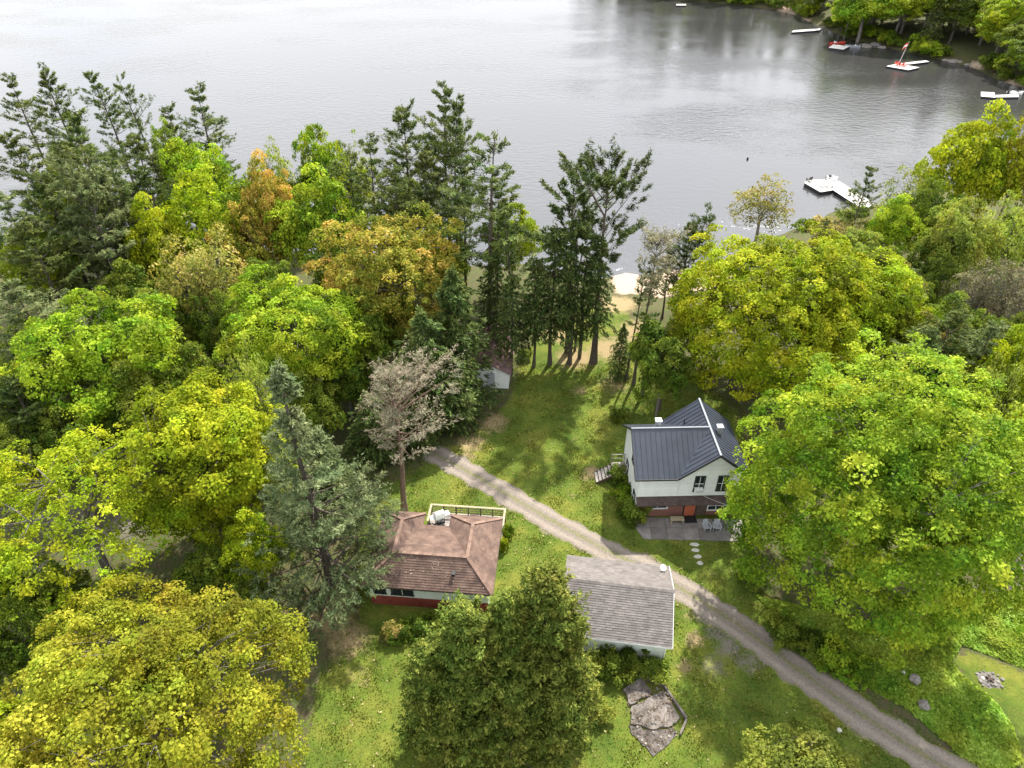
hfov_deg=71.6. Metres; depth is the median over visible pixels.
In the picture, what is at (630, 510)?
shrub
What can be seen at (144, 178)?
pine tree
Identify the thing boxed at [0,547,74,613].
broadleaf tree
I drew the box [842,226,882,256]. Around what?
broadleaf tree
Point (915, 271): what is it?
pine tree
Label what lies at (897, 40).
shrub
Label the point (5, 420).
broadleaf tree
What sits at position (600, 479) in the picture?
porch stairs
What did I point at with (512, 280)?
hemlock tree
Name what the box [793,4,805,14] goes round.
shrub
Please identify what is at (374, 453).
hemlock tree
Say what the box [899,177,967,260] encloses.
broadleaf tree
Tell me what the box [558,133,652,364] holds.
pine tree
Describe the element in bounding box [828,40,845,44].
motor boat
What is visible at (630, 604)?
garage
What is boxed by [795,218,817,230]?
shrub
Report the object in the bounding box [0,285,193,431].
maple tree
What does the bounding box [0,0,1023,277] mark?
lake
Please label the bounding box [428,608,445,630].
shrub
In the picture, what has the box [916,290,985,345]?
broadleaf tree
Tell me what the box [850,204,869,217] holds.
shrub
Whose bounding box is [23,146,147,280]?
pine tree
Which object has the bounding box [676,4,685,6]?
dock
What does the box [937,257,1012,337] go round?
broadleaf tree
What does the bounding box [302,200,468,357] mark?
maple tree
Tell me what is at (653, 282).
tree
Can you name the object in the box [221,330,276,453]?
broadleaf tree
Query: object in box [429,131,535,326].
pine tree
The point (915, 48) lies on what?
shrub
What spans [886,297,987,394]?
tree
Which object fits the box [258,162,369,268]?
broadleaf tree
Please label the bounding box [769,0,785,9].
shrub
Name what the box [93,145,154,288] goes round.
pine tree
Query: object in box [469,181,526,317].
pine tree
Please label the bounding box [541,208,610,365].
hemlock tree
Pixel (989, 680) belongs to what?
fire pit
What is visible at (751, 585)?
shrub
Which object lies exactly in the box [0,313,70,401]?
broadleaf tree
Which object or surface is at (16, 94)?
pine tree
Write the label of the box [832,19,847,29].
shrub
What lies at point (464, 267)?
broadleaf tree
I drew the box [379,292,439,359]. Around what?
broadleaf tree
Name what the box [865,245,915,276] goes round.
broadleaf tree
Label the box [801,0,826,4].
broadleaf tree
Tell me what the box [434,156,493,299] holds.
pine tree
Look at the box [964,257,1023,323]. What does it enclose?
broadleaf tree
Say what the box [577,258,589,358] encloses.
tree trunk
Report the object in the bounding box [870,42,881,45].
shore rock
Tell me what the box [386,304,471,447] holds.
hemlock tree
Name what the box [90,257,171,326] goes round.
broadleaf tree
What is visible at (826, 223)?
pine tree
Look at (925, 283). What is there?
broadleaf tree
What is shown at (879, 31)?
shrub
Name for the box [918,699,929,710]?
boulder
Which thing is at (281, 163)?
broadleaf tree
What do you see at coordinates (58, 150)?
pine tree
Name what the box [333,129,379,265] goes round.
broadleaf tree
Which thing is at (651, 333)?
broadleaf tree
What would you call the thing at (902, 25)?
broadleaf tree
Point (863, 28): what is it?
shrub
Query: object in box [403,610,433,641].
shrub
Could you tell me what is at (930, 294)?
broadleaf tree
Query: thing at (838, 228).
broadleaf tree
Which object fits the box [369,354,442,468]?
hemlock tree
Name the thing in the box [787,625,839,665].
shrub
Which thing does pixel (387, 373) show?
tree
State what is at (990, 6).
broadleaf tree
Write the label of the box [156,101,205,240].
pine tree
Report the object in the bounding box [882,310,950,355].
broadleaf tree
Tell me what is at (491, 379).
door
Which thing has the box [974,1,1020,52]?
broadleaf tree
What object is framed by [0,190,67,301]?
pine tree
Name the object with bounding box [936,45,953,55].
shrub
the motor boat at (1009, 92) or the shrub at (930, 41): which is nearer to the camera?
the motor boat at (1009, 92)
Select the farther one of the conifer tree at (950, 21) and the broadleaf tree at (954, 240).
the conifer tree at (950, 21)
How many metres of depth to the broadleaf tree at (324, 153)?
95.22 m
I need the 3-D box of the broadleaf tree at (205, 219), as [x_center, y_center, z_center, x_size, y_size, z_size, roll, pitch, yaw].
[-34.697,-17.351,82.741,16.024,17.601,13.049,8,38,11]
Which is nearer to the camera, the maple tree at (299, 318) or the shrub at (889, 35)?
the maple tree at (299, 318)
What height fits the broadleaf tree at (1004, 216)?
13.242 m
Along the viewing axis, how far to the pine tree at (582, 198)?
67.46 m
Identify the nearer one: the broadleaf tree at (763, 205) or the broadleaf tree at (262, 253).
the broadleaf tree at (262, 253)
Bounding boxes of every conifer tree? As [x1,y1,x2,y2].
[913,0,949,51]
[943,0,976,44]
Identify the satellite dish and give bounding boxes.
[660,564,666,570]
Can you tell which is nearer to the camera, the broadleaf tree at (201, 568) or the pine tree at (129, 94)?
the broadleaf tree at (201, 568)
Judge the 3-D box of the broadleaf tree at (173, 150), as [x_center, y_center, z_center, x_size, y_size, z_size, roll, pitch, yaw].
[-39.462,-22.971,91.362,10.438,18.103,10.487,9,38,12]
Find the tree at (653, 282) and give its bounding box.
[631,212,692,385]
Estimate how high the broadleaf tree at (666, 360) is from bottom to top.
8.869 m
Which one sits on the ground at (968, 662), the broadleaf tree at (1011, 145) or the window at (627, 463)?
the broadleaf tree at (1011, 145)
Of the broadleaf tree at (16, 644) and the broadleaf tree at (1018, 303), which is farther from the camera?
the broadleaf tree at (1018, 303)
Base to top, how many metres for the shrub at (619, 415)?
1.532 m
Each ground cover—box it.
[755,594,1023,767]
[897,588,1023,667]
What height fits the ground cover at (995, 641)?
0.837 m
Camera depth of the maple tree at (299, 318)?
61.00 m
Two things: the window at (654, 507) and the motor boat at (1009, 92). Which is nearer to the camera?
the window at (654, 507)
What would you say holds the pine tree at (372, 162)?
on the ground at (968, 662)
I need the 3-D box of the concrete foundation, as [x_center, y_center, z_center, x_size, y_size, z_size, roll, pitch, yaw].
[8.864,20.936,45.263,3.908,0.540,4.284,-22,42,-26]
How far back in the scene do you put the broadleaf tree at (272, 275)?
72.57 m
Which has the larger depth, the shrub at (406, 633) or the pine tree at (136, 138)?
the pine tree at (136, 138)
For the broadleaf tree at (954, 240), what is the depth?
77.04 m
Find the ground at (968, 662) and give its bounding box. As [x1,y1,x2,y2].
[0,0,1023,767]
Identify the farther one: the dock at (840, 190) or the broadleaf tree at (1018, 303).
the dock at (840, 190)
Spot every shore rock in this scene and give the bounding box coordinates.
[859,43,871,47]
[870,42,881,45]
[948,59,957,62]
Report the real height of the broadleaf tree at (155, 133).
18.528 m
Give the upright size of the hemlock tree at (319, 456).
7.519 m
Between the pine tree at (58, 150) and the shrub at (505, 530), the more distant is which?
the pine tree at (58, 150)
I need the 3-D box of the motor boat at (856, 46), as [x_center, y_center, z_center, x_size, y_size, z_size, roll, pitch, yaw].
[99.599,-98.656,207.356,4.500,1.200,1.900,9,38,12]
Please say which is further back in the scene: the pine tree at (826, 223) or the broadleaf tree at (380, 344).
the pine tree at (826, 223)
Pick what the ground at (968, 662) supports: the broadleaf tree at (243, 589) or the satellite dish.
the broadleaf tree at (243, 589)
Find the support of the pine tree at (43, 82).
on the ground at (968, 662)
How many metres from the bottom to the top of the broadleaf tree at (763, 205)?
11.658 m
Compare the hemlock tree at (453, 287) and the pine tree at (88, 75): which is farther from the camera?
the pine tree at (88, 75)
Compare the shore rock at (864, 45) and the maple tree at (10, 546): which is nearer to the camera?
the maple tree at (10, 546)
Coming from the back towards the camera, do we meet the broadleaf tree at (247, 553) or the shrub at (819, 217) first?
the shrub at (819, 217)
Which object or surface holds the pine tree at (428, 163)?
on the ground at (968, 662)
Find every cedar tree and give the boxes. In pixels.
[388,634,461,762]
[403,588,514,767]
[411,669,497,767]
[470,670,551,767]
[477,586,550,744]
[478,559,600,745]
[527,682,590,767]
[542,609,604,737]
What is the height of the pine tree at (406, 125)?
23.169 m
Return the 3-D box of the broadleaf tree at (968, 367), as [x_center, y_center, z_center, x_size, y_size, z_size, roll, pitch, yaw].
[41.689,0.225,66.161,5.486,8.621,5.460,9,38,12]
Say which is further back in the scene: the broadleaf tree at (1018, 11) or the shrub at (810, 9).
the shrub at (810, 9)
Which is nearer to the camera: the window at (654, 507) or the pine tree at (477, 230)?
the window at (654, 507)
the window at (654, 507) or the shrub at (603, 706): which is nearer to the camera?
the shrub at (603, 706)
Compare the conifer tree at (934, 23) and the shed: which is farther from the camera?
the conifer tree at (934, 23)
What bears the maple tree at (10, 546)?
on the ground at (968, 662)
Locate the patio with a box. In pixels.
[635,517,741,541]
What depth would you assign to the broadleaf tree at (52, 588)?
47.05 m
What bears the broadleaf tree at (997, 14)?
on the ground at (968, 662)
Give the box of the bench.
[670,516,684,523]
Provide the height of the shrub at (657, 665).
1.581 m
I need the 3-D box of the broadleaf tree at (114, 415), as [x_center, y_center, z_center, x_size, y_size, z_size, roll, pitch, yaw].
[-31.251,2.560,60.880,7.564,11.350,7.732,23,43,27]
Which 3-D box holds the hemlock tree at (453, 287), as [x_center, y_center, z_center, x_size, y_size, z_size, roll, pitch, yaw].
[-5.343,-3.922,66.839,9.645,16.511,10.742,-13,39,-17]
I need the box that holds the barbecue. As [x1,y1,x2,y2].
[429,510,449,524]
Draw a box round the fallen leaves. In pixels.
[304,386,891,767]
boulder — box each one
[909,673,920,684]
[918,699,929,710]
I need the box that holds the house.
[622,398,747,515]
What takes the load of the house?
on the ground at (968, 662)
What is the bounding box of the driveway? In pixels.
[419,445,978,767]
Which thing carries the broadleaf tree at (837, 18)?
on the ground at (968, 662)
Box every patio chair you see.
[701,519,711,531]
[712,518,721,530]
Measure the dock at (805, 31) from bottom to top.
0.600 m
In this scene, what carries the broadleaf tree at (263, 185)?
on the ground at (968, 662)
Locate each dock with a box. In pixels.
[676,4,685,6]
[791,28,821,33]
[804,180,873,208]
[829,44,849,50]
[886,60,928,71]
[980,92,1018,99]
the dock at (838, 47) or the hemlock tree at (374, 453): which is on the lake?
the dock at (838, 47)
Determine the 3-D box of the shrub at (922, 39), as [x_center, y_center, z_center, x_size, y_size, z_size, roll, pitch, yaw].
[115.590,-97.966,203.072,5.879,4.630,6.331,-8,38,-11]
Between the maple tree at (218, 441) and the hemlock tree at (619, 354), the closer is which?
the maple tree at (218, 441)
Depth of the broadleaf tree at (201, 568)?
47.49 m
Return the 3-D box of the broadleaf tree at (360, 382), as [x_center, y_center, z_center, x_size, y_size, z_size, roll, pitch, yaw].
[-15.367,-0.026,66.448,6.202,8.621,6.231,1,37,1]
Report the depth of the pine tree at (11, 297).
61.15 m
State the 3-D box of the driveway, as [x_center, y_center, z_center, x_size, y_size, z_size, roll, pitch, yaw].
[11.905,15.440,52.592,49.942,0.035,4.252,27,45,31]
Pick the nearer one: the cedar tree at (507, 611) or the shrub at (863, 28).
the cedar tree at (507, 611)
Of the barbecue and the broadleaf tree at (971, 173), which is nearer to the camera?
the barbecue
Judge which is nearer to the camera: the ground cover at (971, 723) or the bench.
the ground cover at (971, 723)
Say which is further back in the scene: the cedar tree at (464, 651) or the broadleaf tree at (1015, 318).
the broadleaf tree at (1015, 318)
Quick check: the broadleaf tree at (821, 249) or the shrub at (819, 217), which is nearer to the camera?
the broadleaf tree at (821, 249)
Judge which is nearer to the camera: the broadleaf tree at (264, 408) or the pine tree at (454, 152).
the broadleaf tree at (264, 408)
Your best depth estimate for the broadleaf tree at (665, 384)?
64.67 m
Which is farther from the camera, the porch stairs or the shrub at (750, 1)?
the shrub at (750, 1)
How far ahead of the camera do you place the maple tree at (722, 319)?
63.27 m
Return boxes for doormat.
[684,516,696,522]
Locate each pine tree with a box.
[0,71,64,173]
[0,130,86,295]
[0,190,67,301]
[0,218,107,331]
[0,278,92,397]
[8,167,130,324]
[22,61,100,174]
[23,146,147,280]
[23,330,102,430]
[35,140,138,294]
[45,107,129,243]
[79,71,141,179]
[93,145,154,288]
[111,186,164,289]
[113,70,162,185]
[114,126,180,219]
[124,166,188,293]
[138,141,191,191]
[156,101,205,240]
[174,80,242,181]
[198,140,239,185]
[230,354,404,642]
[320,140,372,217]
[343,131,408,251]
[360,97,440,237]
[363,159,424,286]
[397,140,461,239]
[411,80,473,239]
[426,93,477,235]
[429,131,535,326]
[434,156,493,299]
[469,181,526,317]
[495,207,535,317]
[522,177,616,353]
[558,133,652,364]
[624,259,667,379]
[650,244,682,318]
[653,218,709,302]
[667,202,716,323]
[811,217,831,262]
[833,165,883,231]
[865,267,926,355]
[882,323,966,424]
[946,319,1014,373]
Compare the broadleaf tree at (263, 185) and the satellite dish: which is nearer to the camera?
the satellite dish
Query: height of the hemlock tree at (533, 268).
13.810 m
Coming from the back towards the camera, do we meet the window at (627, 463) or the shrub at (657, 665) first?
the window at (627, 463)
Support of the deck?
on the ground at (968, 662)
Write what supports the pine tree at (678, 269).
on the ground at (968, 662)
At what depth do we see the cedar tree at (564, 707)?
40.24 m
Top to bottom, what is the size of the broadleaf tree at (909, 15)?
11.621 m
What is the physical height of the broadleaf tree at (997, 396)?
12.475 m
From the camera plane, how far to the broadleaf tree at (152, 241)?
75.71 m
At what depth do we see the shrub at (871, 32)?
212.56 m
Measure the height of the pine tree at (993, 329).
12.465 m
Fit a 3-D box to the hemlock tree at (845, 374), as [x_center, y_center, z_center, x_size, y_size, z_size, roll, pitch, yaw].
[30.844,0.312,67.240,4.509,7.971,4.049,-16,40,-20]
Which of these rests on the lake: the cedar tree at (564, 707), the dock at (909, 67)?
the dock at (909, 67)
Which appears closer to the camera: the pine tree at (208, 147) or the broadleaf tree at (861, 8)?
the pine tree at (208, 147)
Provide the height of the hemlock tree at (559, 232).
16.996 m
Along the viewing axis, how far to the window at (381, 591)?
50.90 m
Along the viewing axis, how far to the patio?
57.33 m
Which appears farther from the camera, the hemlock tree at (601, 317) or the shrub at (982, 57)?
the shrub at (982, 57)
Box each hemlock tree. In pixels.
[304,445,355,513]
[342,389,404,478]
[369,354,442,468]
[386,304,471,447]
[414,263,503,421]
[420,347,482,442]
[434,317,497,432]
[471,251,518,341]
[486,268,537,375]
[516,255,557,367]
[521,219,578,365]
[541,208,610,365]
[574,230,619,363]
[606,320,632,384]
[808,360,858,420]
[891,367,946,431]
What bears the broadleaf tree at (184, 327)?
on the ground at (968, 662)
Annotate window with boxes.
[373,588,386,594]
[390,589,413,596]
[626,458,628,475]
[632,488,635,502]
[652,506,667,508]
[692,476,706,491]
[706,505,725,510]
[715,475,729,491]
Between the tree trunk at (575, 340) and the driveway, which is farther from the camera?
the tree trunk at (575, 340)
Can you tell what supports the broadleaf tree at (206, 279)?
on the ground at (968, 662)
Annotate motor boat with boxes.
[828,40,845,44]
[845,44,861,48]
[1006,89,1023,94]
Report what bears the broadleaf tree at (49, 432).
on the ground at (968, 662)
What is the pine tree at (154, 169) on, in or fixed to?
on the ground at (968, 662)
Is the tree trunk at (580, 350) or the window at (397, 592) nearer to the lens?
the window at (397, 592)
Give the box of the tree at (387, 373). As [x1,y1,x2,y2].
[355,340,465,511]
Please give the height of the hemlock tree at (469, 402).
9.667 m
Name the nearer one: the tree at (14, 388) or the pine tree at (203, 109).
the tree at (14, 388)
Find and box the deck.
[426,503,505,537]
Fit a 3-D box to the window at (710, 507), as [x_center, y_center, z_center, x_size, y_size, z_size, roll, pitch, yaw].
[17.000,9.932,58.021,2.110,1.090,0.090,-1,37,-1]
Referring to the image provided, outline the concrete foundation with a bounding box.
[623,677,687,756]
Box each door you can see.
[487,373,494,387]
[683,506,695,515]
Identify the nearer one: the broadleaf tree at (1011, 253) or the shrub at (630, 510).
the shrub at (630, 510)
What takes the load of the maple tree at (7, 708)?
on the ground at (968, 662)
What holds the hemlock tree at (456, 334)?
on the ground at (968, 662)
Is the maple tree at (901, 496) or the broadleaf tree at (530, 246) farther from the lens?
the broadleaf tree at (530, 246)
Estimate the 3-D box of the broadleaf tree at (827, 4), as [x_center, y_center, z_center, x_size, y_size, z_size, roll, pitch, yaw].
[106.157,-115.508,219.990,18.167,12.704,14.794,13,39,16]
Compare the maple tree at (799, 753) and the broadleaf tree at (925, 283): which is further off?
the broadleaf tree at (925, 283)
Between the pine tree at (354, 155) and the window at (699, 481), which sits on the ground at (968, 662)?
the pine tree at (354, 155)
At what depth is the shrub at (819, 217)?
107.39 m
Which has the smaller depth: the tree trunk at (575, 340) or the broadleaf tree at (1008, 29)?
the tree trunk at (575, 340)
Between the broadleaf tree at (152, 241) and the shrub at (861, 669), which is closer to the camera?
the shrub at (861, 669)
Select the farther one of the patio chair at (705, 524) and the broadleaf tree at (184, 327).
the broadleaf tree at (184, 327)
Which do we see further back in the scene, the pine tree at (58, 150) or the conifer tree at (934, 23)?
the conifer tree at (934, 23)
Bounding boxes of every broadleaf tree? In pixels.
[0,215,83,330]
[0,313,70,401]
[0,360,51,460]
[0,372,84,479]
[0,414,51,491]
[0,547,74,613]
[0,594,78,694]
[14,566,97,636]
[31,399,122,484]
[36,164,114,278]
[86,360,178,453]
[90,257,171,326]
[116,288,198,358]
[123,191,199,313]
[147,210,247,317]
[147,340,228,420]
[149,116,188,218]
[149,163,276,295]
[154,136,234,267]
[168,534,237,607]
[187,288,256,378]
[204,200,289,298]
[211,576,281,644]
[215,506,295,595]
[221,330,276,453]
[237,257,301,339]
[239,148,302,267]
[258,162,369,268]
[260,135,295,193]
[276,175,311,258]
[276,369,348,441]
[291,122,348,214]
[297,237,376,314]
[314,348,378,419]
[320,281,392,392]
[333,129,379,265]
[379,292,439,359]
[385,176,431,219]
[424,223,472,276]
[492,201,543,272]
[626,311,667,393]
[632,336,703,416]
[639,338,692,410]
[726,172,794,246]
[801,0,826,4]
[806,208,870,249]
[811,247,844,274]
[825,0,877,18]
[829,0,873,37]
[833,0,906,42]
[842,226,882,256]
[859,193,928,254]
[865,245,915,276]
[867,0,934,36]
[871,260,929,354]
[873,163,936,242]
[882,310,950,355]
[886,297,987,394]
[890,11,925,27]
[898,0,915,33]
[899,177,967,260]
[903,242,961,307]
[905,0,962,35]
[906,276,944,320]
[912,99,1023,225]
[915,195,1007,286]
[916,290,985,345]
[918,370,980,439]
[928,0,986,40]
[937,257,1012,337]
[945,344,986,381]
[951,308,1016,358]
[954,15,976,34]
[957,189,1023,293]
[958,344,1023,453]
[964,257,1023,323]
[965,0,998,45]
[968,323,1023,440]
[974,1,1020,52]
[975,0,1023,52]
[981,409,1023,501]
[983,0,1023,56]
[988,111,1023,218]
[988,207,1023,294]
[991,18,1023,65]
[991,312,1023,359]
[992,39,1023,71]
[1001,8,1023,44]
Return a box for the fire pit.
[975,670,1004,688]
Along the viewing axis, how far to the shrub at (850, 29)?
216.15 m
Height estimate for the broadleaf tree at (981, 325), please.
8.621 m
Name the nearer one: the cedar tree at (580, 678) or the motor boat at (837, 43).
the cedar tree at (580, 678)
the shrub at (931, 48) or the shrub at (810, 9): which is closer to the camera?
the shrub at (931, 48)
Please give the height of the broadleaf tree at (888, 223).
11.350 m
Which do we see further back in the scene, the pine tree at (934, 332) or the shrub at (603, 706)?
the pine tree at (934, 332)
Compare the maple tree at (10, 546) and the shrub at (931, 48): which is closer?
the maple tree at (10, 546)
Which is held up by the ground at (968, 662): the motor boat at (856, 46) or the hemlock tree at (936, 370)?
the hemlock tree at (936, 370)
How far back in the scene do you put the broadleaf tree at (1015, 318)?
69.04 m
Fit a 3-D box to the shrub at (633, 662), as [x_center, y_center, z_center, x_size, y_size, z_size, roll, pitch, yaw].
[8.171,18.679,47.283,2.624,1.864,3.063,0,37,0]
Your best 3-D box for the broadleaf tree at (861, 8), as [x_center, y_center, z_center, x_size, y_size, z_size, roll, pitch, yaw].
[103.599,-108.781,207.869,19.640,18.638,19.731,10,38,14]
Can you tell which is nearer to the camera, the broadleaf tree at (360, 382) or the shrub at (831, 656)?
the shrub at (831, 656)
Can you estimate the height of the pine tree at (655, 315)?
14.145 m
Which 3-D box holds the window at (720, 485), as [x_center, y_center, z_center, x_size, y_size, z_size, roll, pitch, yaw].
[16.721,7.907,56.438,0.930,1.690,0.090,-1,37,-1]
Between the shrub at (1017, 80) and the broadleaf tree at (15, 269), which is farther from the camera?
the shrub at (1017, 80)
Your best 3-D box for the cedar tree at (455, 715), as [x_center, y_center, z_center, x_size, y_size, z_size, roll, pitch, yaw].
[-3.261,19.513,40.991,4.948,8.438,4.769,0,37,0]
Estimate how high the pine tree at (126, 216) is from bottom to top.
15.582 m
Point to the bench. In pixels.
(677, 518)
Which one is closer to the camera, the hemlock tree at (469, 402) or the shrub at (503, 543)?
the shrub at (503, 543)
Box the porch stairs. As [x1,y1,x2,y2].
[594,454,626,483]
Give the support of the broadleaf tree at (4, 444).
on the ground at (968, 662)
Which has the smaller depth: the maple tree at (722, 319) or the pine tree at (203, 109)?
the maple tree at (722, 319)
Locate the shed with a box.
[473,325,513,388]
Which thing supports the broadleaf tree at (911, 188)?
on the ground at (968, 662)
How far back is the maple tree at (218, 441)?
47.75 m
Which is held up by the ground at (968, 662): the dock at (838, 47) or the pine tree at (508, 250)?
the pine tree at (508, 250)
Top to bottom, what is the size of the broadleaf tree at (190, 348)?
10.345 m
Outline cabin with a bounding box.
[361,510,502,611]
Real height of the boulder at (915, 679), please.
0.532 m
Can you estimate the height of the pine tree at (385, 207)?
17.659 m
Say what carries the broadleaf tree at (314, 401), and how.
on the ground at (968, 662)
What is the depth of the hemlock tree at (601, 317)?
70.14 m
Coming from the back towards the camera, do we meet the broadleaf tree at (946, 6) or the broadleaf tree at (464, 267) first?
the broadleaf tree at (946, 6)
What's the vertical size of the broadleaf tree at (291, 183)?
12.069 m
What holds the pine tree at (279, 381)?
on the ground at (968, 662)
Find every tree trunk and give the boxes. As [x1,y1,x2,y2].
[573,256,584,350]
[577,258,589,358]
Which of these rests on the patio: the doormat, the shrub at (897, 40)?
the doormat
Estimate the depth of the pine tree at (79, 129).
85.61 m
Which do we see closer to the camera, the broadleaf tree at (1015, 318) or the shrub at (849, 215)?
the broadleaf tree at (1015, 318)
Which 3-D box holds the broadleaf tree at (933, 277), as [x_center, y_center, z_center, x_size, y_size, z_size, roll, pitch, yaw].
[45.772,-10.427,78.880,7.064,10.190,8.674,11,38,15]
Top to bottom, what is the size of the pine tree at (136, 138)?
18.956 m
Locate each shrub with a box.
[379,617,403,640]
[386,617,411,645]
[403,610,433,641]
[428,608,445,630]
[499,535,508,551]
[502,523,513,538]
[517,347,532,362]
[587,643,627,689]
[593,695,616,725]
[605,462,627,487]
[608,482,631,501]
[609,408,629,423]
[614,497,652,528]
[617,646,652,685]
[642,655,671,684]
[734,573,766,592]
[745,0,755,3]
[760,608,802,652]
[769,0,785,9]
[785,0,802,7]
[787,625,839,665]
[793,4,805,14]
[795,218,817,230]
[800,1,820,17]
[803,631,850,679]
[813,214,832,225]
[823,16,840,27]
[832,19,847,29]
[834,209,855,220]
[835,650,877,690]
[841,24,858,37]
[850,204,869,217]
[855,24,872,36]
[862,24,881,38]
[875,28,890,40]
[877,29,896,44]
[889,35,908,46]
[905,33,930,46]
[909,43,927,53]
[919,41,944,56]
[927,38,940,43]
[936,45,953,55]
[979,55,998,69]
[980,51,1008,72]
[997,66,1014,79]
[1014,73,1023,85]
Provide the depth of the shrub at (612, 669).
46.77 m
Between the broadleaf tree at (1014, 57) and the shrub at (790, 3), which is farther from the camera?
the shrub at (790, 3)
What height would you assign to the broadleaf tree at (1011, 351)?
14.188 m
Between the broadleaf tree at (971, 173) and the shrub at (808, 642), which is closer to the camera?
the shrub at (808, 642)
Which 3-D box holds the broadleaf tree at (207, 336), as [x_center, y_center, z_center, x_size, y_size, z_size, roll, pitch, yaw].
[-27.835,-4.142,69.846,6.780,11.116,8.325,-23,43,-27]
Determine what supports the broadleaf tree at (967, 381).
on the ground at (968, 662)
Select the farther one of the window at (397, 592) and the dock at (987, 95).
the dock at (987, 95)
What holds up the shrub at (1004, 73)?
on the ground at (968, 662)
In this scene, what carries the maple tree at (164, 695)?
on the ground at (968, 662)
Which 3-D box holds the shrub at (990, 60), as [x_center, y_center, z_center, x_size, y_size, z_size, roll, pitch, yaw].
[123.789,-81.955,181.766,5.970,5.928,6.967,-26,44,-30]
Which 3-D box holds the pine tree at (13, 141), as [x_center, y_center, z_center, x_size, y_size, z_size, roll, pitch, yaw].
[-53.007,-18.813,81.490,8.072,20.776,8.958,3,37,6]
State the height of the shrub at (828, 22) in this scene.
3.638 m
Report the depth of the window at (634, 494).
58.36 m
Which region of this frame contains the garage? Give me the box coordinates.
[564,555,675,658]
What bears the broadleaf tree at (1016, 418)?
on the ground at (968, 662)
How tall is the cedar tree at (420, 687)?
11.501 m
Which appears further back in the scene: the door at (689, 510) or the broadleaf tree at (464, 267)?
the broadleaf tree at (464, 267)
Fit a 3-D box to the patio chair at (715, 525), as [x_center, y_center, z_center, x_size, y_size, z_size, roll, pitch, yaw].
[16.534,11.381,57.285,0.688,0.797,0.712,5,37,6]
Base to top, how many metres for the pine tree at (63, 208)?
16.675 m
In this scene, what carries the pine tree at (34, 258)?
on the ground at (968, 662)
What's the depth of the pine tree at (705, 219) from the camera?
74.39 m
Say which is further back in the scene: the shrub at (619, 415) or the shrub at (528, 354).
the shrub at (528, 354)
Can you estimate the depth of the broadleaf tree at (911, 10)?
199.87 m
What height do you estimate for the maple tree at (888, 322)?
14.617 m
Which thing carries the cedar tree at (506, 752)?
on the ground at (968, 662)
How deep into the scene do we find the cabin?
50.88 m
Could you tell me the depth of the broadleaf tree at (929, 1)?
199.69 m
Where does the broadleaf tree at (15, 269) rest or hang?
on the ground at (968, 662)
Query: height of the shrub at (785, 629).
2.010 m
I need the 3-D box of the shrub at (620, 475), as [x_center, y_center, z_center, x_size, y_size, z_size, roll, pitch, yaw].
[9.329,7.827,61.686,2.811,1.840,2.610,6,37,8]
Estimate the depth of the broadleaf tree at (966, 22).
203.19 m
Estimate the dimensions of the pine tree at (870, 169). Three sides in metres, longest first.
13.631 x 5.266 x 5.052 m
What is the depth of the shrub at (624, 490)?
59.56 m
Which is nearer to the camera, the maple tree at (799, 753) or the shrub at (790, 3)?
the maple tree at (799, 753)
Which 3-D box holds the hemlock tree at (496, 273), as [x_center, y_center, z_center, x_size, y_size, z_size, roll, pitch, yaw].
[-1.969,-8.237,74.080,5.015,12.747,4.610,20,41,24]
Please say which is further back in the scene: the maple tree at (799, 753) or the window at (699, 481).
the window at (699, 481)
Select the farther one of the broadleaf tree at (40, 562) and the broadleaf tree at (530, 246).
the broadleaf tree at (530, 246)
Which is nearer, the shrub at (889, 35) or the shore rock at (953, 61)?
the shore rock at (953, 61)
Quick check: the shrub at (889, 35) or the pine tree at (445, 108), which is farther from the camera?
the shrub at (889, 35)
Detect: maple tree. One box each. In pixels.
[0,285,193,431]
[0,402,208,633]
[0,572,317,767]
[0,693,74,767]
[80,365,303,548]
[212,264,371,398]
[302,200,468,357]
[665,218,883,401]
[716,328,1023,671]
[734,716,860,767]
[761,236,944,373]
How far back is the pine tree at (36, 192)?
73.01 m
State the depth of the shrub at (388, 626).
49.10 m
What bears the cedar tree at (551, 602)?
on the ground at (968, 662)
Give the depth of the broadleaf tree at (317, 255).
74.56 m
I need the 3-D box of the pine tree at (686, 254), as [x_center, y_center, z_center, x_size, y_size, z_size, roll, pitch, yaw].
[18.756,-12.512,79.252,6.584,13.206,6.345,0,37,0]
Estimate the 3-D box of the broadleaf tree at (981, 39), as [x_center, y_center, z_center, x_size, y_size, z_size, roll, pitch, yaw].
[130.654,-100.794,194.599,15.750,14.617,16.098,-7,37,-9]

